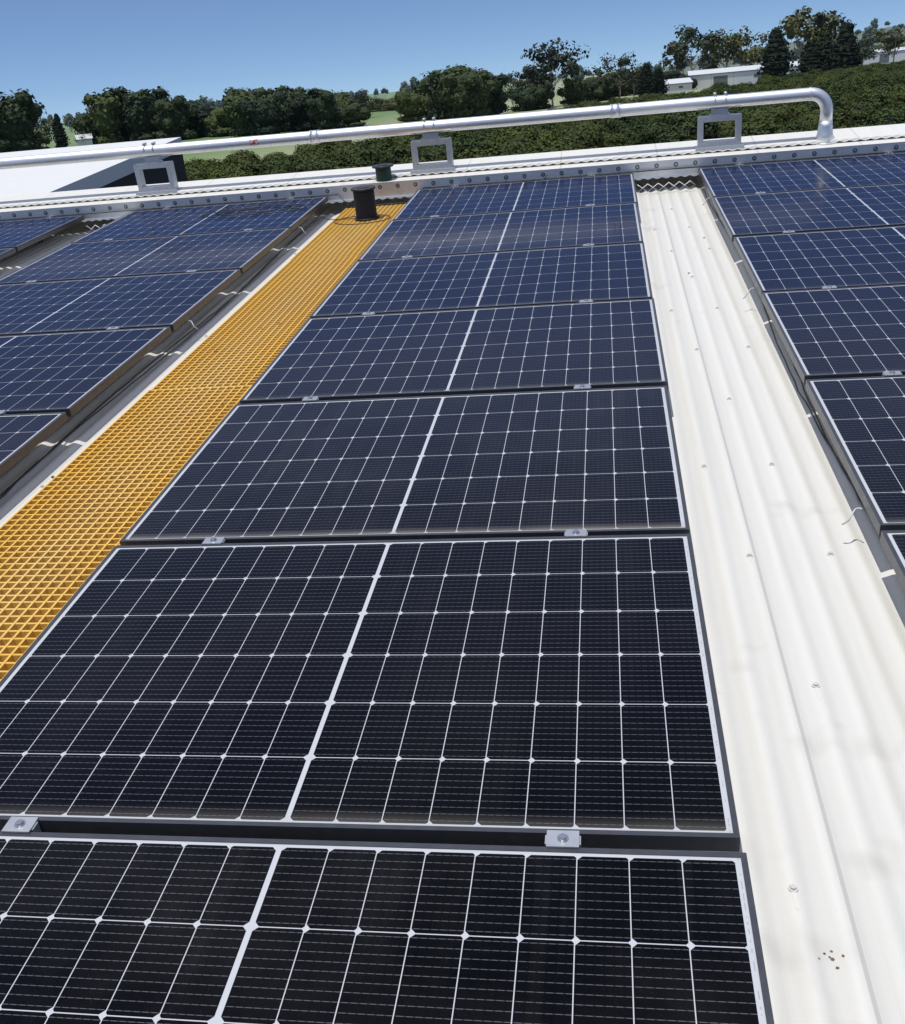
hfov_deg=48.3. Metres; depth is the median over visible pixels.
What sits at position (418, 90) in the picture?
pine tree
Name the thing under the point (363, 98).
gum tree
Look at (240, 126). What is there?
tree
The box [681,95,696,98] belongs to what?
orchard tree
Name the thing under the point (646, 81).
cypress tree
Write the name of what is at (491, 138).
orchard tree
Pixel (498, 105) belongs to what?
pine tree
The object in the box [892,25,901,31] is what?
tree
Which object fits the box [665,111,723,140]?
bush
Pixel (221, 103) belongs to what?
tree
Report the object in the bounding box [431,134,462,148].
orchard tree
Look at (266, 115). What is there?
broadleaf tree
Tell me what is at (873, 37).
tree
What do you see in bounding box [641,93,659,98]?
orchard tree
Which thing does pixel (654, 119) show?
orchard tree
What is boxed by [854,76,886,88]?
orchard tree
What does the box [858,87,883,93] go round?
orchard tree
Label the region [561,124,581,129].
orchard tree
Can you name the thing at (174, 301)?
solar panel
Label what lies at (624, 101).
orchard tree
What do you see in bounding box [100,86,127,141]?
pine tree
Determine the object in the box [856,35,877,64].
gum tree
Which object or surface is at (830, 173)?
solar panel
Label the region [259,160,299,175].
orchard tree
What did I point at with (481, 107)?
tree
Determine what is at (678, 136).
bush
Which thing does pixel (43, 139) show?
pine tree
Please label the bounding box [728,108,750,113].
orchard tree
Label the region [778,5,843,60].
gum tree
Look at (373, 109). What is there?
pine tree
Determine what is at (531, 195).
solar panel
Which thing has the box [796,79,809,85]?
orchard tree
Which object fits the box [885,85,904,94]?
orchard tree
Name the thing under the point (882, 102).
bush
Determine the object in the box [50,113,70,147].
cypress tree
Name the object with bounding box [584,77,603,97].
pine tree
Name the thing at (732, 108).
orchard tree
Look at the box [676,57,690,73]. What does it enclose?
tree
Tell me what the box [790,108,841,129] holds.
bush
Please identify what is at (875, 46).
pine tree
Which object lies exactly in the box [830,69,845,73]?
orchard tree
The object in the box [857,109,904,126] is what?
orchard tree
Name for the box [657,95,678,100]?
orchard tree
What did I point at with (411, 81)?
tree
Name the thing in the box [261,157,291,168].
orchard tree
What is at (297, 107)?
tree
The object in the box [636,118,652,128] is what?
orchard tree
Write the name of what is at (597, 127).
orchard tree
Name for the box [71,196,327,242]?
solar panel
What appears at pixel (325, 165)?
orchard tree
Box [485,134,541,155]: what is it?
bush
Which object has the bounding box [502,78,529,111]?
gum tree
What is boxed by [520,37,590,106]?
gum tree
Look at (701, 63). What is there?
tree
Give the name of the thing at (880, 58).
shed
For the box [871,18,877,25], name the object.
tree
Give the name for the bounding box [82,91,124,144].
broadleaf tree
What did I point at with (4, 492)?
mounting rails
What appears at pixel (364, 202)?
black cable drum
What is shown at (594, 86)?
pine tree
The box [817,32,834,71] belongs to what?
cypress tree
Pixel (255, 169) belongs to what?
orchard tree
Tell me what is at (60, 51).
sky
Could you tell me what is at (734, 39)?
gum tree
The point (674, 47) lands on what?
gum tree
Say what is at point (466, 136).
orchard tree
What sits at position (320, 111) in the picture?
broadleaf tree
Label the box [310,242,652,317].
solar panel
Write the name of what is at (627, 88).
pine tree
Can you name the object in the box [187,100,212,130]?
pine tree
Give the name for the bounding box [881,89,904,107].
orchard tree
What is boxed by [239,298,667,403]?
solar panel
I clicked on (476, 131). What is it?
orchard tree
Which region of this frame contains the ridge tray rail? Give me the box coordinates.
[0,142,904,220]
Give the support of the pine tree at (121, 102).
on the ground
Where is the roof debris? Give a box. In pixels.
[51,237,844,968]
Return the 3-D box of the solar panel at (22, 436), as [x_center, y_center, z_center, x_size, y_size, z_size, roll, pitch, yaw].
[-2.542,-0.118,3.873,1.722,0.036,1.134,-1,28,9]
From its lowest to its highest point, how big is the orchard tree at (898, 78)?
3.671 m
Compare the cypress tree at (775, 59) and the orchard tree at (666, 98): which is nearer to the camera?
the orchard tree at (666, 98)
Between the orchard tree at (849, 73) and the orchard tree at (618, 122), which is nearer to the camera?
the orchard tree at (618, 122)
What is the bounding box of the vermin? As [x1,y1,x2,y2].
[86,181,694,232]
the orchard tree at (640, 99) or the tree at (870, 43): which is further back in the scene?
the tree at (870, 43)
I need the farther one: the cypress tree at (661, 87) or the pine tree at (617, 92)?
the pine tree at (617, 92)
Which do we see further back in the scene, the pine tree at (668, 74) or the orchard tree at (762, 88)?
the pine tree at (668, 74)
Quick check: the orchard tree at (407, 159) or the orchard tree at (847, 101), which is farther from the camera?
the orchard tree at (847, 101)
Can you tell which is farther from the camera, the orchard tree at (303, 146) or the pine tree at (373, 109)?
the pine tree at (373, 109)
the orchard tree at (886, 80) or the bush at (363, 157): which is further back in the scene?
the orchard tree at (886, 80)
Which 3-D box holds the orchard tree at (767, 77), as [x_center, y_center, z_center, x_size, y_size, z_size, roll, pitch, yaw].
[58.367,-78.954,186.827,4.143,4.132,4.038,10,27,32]
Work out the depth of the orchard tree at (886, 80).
119.78 m
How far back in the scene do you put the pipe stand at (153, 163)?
8.63 m
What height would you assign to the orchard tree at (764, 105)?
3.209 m
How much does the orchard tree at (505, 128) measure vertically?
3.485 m
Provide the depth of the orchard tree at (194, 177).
62.95 m
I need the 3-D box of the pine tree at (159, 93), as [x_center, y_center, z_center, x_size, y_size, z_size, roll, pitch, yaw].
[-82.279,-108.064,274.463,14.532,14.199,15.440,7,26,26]
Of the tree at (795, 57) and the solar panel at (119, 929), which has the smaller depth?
the solar panel at (119, 929)
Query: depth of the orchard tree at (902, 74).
128.81 m
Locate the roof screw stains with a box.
[30,194,834,909]
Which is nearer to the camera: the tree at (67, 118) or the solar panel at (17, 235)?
the solar panel at (17, 235)
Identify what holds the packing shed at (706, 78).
on the ground
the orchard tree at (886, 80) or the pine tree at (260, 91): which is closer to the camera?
the orchard tree at (886, 80)
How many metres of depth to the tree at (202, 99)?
686.67 m
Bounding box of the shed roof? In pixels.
[0,175,904,1023]
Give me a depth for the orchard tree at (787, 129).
62.35 m
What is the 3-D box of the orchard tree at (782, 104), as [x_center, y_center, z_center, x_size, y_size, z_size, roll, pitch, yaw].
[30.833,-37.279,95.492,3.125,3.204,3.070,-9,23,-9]
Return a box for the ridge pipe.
[0,87,838,169]
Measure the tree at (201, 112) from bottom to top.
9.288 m
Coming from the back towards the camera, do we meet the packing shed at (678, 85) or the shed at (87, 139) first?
the packing shed at (678, 85)
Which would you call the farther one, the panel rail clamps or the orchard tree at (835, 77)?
the orchard tree at (835, 77)
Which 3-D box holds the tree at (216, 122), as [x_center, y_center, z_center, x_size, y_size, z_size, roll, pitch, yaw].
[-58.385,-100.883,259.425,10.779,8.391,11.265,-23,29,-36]
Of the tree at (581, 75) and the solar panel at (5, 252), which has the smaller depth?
the solar panel at (5, 252)
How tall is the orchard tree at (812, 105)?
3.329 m
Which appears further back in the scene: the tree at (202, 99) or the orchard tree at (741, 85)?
the tree at (202, 99)
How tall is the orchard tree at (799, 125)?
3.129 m
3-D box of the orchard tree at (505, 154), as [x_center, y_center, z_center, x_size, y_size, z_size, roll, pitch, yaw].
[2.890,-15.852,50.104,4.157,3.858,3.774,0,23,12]
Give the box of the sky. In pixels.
[0,0,904,123]
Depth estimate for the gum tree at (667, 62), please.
334.82 m
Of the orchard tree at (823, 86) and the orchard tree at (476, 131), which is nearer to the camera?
the orchard tree at (476, 131)
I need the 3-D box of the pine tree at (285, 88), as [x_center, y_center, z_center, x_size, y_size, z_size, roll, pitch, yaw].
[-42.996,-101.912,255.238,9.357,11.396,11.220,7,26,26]
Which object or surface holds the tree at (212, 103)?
on the ground
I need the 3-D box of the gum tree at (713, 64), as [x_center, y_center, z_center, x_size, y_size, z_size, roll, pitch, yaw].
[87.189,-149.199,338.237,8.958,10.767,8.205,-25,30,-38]
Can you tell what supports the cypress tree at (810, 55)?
on the ground
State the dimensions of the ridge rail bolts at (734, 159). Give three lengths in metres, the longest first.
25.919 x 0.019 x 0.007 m
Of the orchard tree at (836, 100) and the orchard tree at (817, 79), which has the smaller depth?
the orchard tree at (836, 100)
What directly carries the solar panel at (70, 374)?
attached to the panel rail clamps
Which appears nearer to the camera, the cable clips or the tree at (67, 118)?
the cable clips
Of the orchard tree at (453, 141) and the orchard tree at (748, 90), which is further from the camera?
the orchard tree at (748, 90)
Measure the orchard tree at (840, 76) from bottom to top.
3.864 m
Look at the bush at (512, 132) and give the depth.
69.84 m
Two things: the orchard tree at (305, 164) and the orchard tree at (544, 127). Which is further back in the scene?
the orchard tree at (544, 127)
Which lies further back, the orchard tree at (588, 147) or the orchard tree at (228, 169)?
the orchard tree at (228, 169)
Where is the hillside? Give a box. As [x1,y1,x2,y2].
[663,24,904,75]
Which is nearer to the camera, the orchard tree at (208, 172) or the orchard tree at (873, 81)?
the orchard tree at (208, 172)
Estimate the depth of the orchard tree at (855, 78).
133.11 m
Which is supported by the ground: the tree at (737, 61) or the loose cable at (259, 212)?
the tree at (737, 61)
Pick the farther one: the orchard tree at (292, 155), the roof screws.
the orchard tree at (292, 155)
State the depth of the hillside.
1268.89 m
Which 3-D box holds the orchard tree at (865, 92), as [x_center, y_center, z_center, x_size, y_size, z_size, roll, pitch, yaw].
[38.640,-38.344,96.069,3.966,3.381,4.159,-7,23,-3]
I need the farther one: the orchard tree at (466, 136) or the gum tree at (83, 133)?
the gum tree at (83, 133)
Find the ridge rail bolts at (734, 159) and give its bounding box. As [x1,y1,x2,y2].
[13,146,897,215]
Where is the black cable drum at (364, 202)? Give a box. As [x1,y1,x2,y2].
[351,185,378,220]
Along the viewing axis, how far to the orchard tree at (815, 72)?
188.82 m
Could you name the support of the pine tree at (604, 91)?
on the ground
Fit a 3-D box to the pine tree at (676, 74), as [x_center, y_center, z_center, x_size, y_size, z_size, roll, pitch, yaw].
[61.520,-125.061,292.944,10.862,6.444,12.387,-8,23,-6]
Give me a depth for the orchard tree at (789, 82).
145.39 m
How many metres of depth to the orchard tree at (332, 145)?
88.37 m
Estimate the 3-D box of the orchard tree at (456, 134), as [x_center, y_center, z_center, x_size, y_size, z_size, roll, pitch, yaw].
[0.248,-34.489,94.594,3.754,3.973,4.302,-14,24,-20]
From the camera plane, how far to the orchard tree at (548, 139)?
62.99 m
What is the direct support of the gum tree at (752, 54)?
on the ground
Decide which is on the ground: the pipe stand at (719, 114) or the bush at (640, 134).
the bush at (640, 134)
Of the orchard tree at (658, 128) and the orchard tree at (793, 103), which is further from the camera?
the orchard tree at (793, 103)
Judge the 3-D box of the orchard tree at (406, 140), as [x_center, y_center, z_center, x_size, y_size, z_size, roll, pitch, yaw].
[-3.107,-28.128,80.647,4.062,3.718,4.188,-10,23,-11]
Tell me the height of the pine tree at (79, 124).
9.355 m
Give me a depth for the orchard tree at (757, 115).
74.67 m
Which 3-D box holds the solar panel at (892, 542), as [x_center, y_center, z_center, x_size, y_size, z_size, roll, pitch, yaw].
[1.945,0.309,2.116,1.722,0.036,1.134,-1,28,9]
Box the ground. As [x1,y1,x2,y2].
[38,66,706,163]
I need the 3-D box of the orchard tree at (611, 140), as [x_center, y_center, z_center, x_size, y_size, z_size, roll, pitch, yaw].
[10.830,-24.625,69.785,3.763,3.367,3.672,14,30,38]
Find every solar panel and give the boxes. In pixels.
[0,215,84,250]
[0,228,290,284]
[0,248,15,259]
[0,269,240,335]
[0,326,171,416]
[0,412,67,475]
[0,534,739,851]
[0,831,773,1023]
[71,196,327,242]
[119,386,689,545]
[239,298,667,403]
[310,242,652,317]
[357,203,642,260]
[393,173,637,219]
[698,152,904,199]
[712,183,904,240]
[734,226,904,296]
[761,284,904,384]
[805,375,904,535]
[880,530,904,590]
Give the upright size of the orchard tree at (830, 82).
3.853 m
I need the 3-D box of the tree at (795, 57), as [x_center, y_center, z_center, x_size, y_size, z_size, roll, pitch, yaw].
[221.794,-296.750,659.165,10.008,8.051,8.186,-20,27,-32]
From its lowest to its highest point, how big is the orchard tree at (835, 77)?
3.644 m
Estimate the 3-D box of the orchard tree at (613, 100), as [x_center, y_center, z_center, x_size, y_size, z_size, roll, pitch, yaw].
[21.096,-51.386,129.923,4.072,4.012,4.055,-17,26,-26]
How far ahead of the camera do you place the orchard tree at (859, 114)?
73.69 m
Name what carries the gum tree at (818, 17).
on the ground
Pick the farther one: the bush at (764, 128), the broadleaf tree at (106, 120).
the broadleaf tree at (106, 120)
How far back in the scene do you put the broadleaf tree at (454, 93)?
217.87 m
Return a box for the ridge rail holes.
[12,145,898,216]
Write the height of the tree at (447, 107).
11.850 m
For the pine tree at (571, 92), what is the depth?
250.55 m
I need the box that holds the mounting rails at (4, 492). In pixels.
[0,150,904,536]
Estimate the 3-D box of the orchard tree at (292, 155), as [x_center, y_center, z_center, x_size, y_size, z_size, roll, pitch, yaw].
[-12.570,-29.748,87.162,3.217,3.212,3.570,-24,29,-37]
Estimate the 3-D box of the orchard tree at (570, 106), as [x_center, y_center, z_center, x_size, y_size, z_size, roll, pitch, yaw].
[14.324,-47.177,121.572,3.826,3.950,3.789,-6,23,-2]
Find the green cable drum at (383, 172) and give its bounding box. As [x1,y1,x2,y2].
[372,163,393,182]
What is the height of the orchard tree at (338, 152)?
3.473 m
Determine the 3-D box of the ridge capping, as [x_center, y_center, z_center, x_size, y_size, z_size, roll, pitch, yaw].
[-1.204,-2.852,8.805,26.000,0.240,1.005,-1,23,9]
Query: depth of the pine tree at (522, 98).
237.11 m
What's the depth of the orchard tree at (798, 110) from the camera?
80.46 m
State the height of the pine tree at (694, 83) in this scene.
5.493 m
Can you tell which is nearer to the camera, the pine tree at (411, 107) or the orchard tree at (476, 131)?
the orchard tree at (476, 131)
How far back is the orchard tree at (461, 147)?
75.38 m
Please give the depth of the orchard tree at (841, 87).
108.33 m
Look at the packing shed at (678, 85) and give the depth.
276.47 m
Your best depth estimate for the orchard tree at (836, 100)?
86.03 m
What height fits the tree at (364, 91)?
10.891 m
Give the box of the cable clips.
[187,197,862,524]
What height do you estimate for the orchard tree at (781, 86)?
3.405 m
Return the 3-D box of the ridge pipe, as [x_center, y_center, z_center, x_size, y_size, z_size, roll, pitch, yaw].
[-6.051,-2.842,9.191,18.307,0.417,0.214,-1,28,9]
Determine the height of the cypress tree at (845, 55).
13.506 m
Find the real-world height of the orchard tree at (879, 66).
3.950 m
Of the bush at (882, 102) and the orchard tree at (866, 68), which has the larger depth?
the orchard tree at (866, 68)
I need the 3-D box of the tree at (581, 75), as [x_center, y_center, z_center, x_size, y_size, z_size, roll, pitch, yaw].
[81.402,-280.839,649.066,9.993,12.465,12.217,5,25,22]
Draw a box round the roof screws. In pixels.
[40,190,833,892]
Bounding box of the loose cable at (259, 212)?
[201,204,389,224]
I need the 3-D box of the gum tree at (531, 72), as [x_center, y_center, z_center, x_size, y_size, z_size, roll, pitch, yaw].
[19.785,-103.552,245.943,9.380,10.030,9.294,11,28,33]
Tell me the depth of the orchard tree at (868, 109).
76.32 m
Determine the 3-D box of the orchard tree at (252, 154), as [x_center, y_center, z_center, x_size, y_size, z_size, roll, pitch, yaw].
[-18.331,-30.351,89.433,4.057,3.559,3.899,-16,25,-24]
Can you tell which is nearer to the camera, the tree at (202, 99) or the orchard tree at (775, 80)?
the orchard tree at (775, 80)
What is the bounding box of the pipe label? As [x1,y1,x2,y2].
[250,139,258,145]
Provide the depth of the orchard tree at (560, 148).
52.01 m
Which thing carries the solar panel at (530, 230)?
attached to the panel rail clamps
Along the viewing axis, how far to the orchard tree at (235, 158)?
80.36 m
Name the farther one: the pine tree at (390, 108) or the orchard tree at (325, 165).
the pine tree at (390, 108)
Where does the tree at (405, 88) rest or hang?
on the ground
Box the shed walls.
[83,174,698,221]
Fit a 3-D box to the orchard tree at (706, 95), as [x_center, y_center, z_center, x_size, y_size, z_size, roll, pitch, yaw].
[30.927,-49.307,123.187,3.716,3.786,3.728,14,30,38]
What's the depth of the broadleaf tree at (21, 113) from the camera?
256.36 m
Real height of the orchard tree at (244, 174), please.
3.620 m
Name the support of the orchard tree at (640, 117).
on the ground
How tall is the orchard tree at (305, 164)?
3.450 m
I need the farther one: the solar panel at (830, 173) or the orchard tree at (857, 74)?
the orchard tree at (857, 74)
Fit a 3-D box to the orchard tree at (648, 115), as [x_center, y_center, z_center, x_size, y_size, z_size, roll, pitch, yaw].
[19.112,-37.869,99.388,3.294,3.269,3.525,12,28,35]
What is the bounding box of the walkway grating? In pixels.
[0,203,405,680]
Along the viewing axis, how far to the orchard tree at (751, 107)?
88.81 m
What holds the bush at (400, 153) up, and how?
on the ground
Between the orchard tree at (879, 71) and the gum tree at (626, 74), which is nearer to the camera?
the orchard tree at (879, 71)
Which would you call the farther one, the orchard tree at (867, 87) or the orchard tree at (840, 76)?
the orchard tree at (840, 76)
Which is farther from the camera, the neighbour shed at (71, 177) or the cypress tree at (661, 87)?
the cypress tree at (661, 87)
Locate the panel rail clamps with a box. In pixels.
[0,152,901,848]
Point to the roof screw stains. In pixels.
(794, 894)
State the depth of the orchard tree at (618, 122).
80.95 m
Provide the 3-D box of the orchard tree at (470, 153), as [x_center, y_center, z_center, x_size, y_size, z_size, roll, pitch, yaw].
[1.540,-19.119,58.124,4.389,3.887,3.723,-7,23,-4]
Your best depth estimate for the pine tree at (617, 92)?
289.91 m
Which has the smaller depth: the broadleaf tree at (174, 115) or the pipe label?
the pipe label
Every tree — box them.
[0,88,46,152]
[32,130,51,149]
[33,117,53,145]
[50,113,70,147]
[62,114,75,131]
[70,112,99,144]
[73,132,90,142]
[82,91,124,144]
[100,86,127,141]
[103,90,135,141]
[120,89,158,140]
[135,86,168,138]
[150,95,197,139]
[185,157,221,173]
[186,169,210,180]
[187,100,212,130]
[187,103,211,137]
[191,168,218,178]
[197,95,208,104]
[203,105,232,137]
[205,98,220,109]
[209,162,254,178]
[216,98,224,106]
[217,171,253,178]
[219,153,261,170]
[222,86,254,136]
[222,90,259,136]
[228,160,264,175]
[229,149,261,163]
[238,87,272,124]
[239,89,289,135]
[258,152,292,165]
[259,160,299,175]
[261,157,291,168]
[264,85,294,97]
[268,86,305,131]
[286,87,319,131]
[288,155,334,171]
[289,148,304,159]
[293,143,320,154]
[293,146,336,161]
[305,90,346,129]
[305,159,349,171]
[319,140,352,154]
[328,143,368,160]
[332,165,361,169]
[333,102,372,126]
[334,90,357,107]
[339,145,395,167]
[352,92,380,110]
[353,88,367,102]
[360,98,385,111]
[363,137,395,150]
[366,95,396,111]
[375,146,394,152]
[377,97,396,110]
[380,88,388,93]
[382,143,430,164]
[387,134,422,144]
[392,90,433,121]
[396,155,433,163]
[397,136,431,151]
[399,81,407,90]
[400,84,415,91]
[409,76,418,86]
[410,71,430,119]
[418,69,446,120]
[418,144,461,160]
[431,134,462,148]
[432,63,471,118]
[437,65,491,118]
[440,129,473,140]
[452,138,489,156]
[454,144,502,159]
[456,132,482,142]
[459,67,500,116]
[471,128,490,135]
[473,133,501,146]
[482,128,503,136]
[485,72,509,115]
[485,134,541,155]
[488,126,516,130]
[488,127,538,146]
[493,152,522,156]
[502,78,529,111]
[506,125,529,133]
[508,85,544,111]
[510,65,553,90]
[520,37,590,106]
[524,81,555,109]
[525,122,563,133]
[525,142,575,153]
[528,134,577,149]
[531,129,558,138]
[552,121,572,128]
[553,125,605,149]
[556,76,590,105]
[561,104,580,108]
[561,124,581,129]
[570,119,600,127]
[571,66,585,79]
[573,145,600,149]
[576,99,599,106]
[580,120,615,135]
[583,80,598,100]
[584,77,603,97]
[585,51,640,97]
[591,83,616,101]
[592,73,624,96]
[597,71,637,96]
[597,130,633,147]
[598,116,638,133]
[603,97,626,104]
[612,61,653,97]
[614,98,637,103]
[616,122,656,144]
[628,96,651,101]
[632,115,646,121]
[633,63,657,97]
[636,69,671,89]
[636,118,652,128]
[640,114,659,119]
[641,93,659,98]
[644,122,672,143]
[646,115,661,123]
[650,64,662,71]
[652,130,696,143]
[653,110,697,127]
[654,68,669,94]
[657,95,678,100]
[658,40,687,72]
[663,24,723,70]
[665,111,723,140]
[670,69,685,78]
[675,72,698,89]
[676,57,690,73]
[681,92,698,97]
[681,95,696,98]
[695,25,752,67]
[696,61,711,66]
[696,91,712,96]
[699,51,721,69]
[706,88,723,95]
[709,81,728,88]
[714,113,758,135]
[717,130,732,137]
[718,88,735,94]
[721,31,770,65]
[723,85,734,90]
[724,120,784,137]
[728,105,754,110]
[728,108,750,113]
[732,56,746,65]
[734,81,754,90]
[737,87,758,93]
[740,105,764,111]
[741,109,785,126]
[752,103,778,109]
[753,85,772,91]
[756,104,797,124]
[757,27,794,78]
[757,74,776,81]
[764,84,780,90]
[769,122,801,133]
[770,76,787,84]
[771,83,787,89]
[775,103,790,108]
[777,120,816,131]
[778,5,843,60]
[780,79,799,86]
[785,71,802,77]
[787,52,798,61]
[787,101,806,107]
[788,105,813,116]
[790,82,811,88]
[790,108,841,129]
[794,102,819,111]
[795,39,824,72]
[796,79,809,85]
[803,10,856,50]
[804,90,845,110]
[807,69,823,74]
[808,74,832,83]
[810,84,827,89]
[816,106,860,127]
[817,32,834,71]
[818,79,837,86]
[823,22,865,71]
[824,81,855,95]
[827,72,845,79]
[828,74,839,79]
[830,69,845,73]
[833,45,882,64]
[835,92,857,106]
[841,70,856,75]
[845,73,867,79]
[847,110,867,126]
[848,91,871,94]
[848,101,882,116]
[850,75,866,82]
[850,85,863,91]
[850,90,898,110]
[852,122,880,126]
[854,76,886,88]
[854,84,871,89]
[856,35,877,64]
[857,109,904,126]
[858,66,870,72]
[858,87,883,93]
[860,35,872,47]
[862,25,875,38]
[868,75,893,86]
[869,26,904,61]
[869,34,880,45]
[870,64,883,67]
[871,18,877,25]
[871,68,887,73]
[877,104,904,122]
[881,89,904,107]
[884,63,901,69]
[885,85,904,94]
[887,75,904,84]
[890,79,900,86]
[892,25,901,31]
[893,71,904,77]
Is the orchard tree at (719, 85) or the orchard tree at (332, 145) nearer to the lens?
the orchard tree at (332, 145)
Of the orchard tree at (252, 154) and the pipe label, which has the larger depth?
the orchard tree at (252, 154)
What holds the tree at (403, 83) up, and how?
on the ground
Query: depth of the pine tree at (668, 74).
287.00 m
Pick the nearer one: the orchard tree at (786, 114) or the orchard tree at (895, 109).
the orchard tree at (895, 109)
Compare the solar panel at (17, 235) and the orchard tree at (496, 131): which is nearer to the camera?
the solar panel at (17, 235)
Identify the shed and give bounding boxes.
[0,137,186,195]
[75,133,92,145]
[664,77,692,93]
[687,61,798,89]
[863,47,904,64]
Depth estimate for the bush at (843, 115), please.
70.66 m
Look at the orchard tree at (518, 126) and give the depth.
91.07 m
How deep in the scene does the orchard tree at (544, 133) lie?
73.03 m
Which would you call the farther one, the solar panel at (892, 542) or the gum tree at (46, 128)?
the gum tree at (46, 128)
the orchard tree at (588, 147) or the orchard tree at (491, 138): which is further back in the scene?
the orchard tree at (491, 138)
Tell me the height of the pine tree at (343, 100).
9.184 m
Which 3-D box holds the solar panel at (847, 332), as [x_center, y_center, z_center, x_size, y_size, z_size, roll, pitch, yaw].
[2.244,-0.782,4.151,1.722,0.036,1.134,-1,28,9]
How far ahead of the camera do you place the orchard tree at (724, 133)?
69.12 m
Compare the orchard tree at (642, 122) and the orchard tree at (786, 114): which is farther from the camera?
the orchard tree at (642, 122)
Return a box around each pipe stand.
[133,141,181,195]
[410,117,456,173]
[694,91,743,150]
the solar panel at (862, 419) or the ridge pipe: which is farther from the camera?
the ridge pipe
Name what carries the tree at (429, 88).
on the ground
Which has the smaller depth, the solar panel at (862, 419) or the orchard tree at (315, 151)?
the solar panel at (862, 419)
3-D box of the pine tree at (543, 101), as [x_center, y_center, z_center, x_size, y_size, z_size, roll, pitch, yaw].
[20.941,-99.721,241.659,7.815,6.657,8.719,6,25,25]
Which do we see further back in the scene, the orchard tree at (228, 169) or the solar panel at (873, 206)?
the orchard tree at (228, 169)
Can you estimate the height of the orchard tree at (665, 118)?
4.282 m
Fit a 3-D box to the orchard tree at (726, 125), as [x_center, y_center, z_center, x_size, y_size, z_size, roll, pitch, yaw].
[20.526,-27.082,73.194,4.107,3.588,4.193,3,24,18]
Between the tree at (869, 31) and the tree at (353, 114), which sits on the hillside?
the tree at (869, 31)
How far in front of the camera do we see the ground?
256.27 m
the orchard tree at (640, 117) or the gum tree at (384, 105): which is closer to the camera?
the orchard tree at (640, 117)
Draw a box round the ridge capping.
[0,123,904,211]
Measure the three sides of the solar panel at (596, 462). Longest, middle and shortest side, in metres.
1.722 x 1.134 x 0.036 m
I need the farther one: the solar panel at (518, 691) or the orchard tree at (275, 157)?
the orchard tree at (275, 157)
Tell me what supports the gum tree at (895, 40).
on the ground
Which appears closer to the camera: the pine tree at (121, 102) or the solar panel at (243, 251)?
the solar panel at (243, 251)
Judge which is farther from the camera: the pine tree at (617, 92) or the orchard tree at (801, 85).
the pine tree at (617, 92)
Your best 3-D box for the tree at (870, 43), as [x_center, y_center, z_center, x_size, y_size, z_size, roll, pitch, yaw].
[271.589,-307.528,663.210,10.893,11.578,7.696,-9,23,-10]
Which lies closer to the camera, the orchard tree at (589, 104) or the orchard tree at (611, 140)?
the orchard tree at (611, 140)
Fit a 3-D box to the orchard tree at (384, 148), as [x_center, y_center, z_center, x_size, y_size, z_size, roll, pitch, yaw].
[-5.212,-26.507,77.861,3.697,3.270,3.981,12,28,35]
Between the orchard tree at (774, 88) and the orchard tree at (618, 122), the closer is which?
the orchard tree at (618, 122)
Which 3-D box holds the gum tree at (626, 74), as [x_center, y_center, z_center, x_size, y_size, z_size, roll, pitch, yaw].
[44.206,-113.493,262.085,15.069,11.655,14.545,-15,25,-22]
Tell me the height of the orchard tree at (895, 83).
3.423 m
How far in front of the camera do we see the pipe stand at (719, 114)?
7.88 m
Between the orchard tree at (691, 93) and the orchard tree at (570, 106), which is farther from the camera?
the orchard tree at (691, 93)
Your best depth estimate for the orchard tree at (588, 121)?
89.53 m
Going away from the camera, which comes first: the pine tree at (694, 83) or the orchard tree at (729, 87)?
the orchard tree at (729, 87)
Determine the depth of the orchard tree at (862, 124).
57.60 m
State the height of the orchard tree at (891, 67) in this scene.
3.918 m
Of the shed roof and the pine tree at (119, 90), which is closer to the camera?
the shed roof
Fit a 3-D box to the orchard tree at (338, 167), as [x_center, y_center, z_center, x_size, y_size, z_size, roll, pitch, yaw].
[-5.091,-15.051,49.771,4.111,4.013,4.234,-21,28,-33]
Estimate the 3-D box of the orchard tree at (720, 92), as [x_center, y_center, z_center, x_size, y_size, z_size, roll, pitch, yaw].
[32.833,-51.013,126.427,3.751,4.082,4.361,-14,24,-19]
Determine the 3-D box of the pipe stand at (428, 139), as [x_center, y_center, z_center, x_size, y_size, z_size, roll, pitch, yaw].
[-0.173,-3.004,8.243,0.370,0.412,0.140,-1,28,9]
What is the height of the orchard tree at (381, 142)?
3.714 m
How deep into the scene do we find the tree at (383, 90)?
1089.09 m
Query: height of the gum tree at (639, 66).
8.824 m
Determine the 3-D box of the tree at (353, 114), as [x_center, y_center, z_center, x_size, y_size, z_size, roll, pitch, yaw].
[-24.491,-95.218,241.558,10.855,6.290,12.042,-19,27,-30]

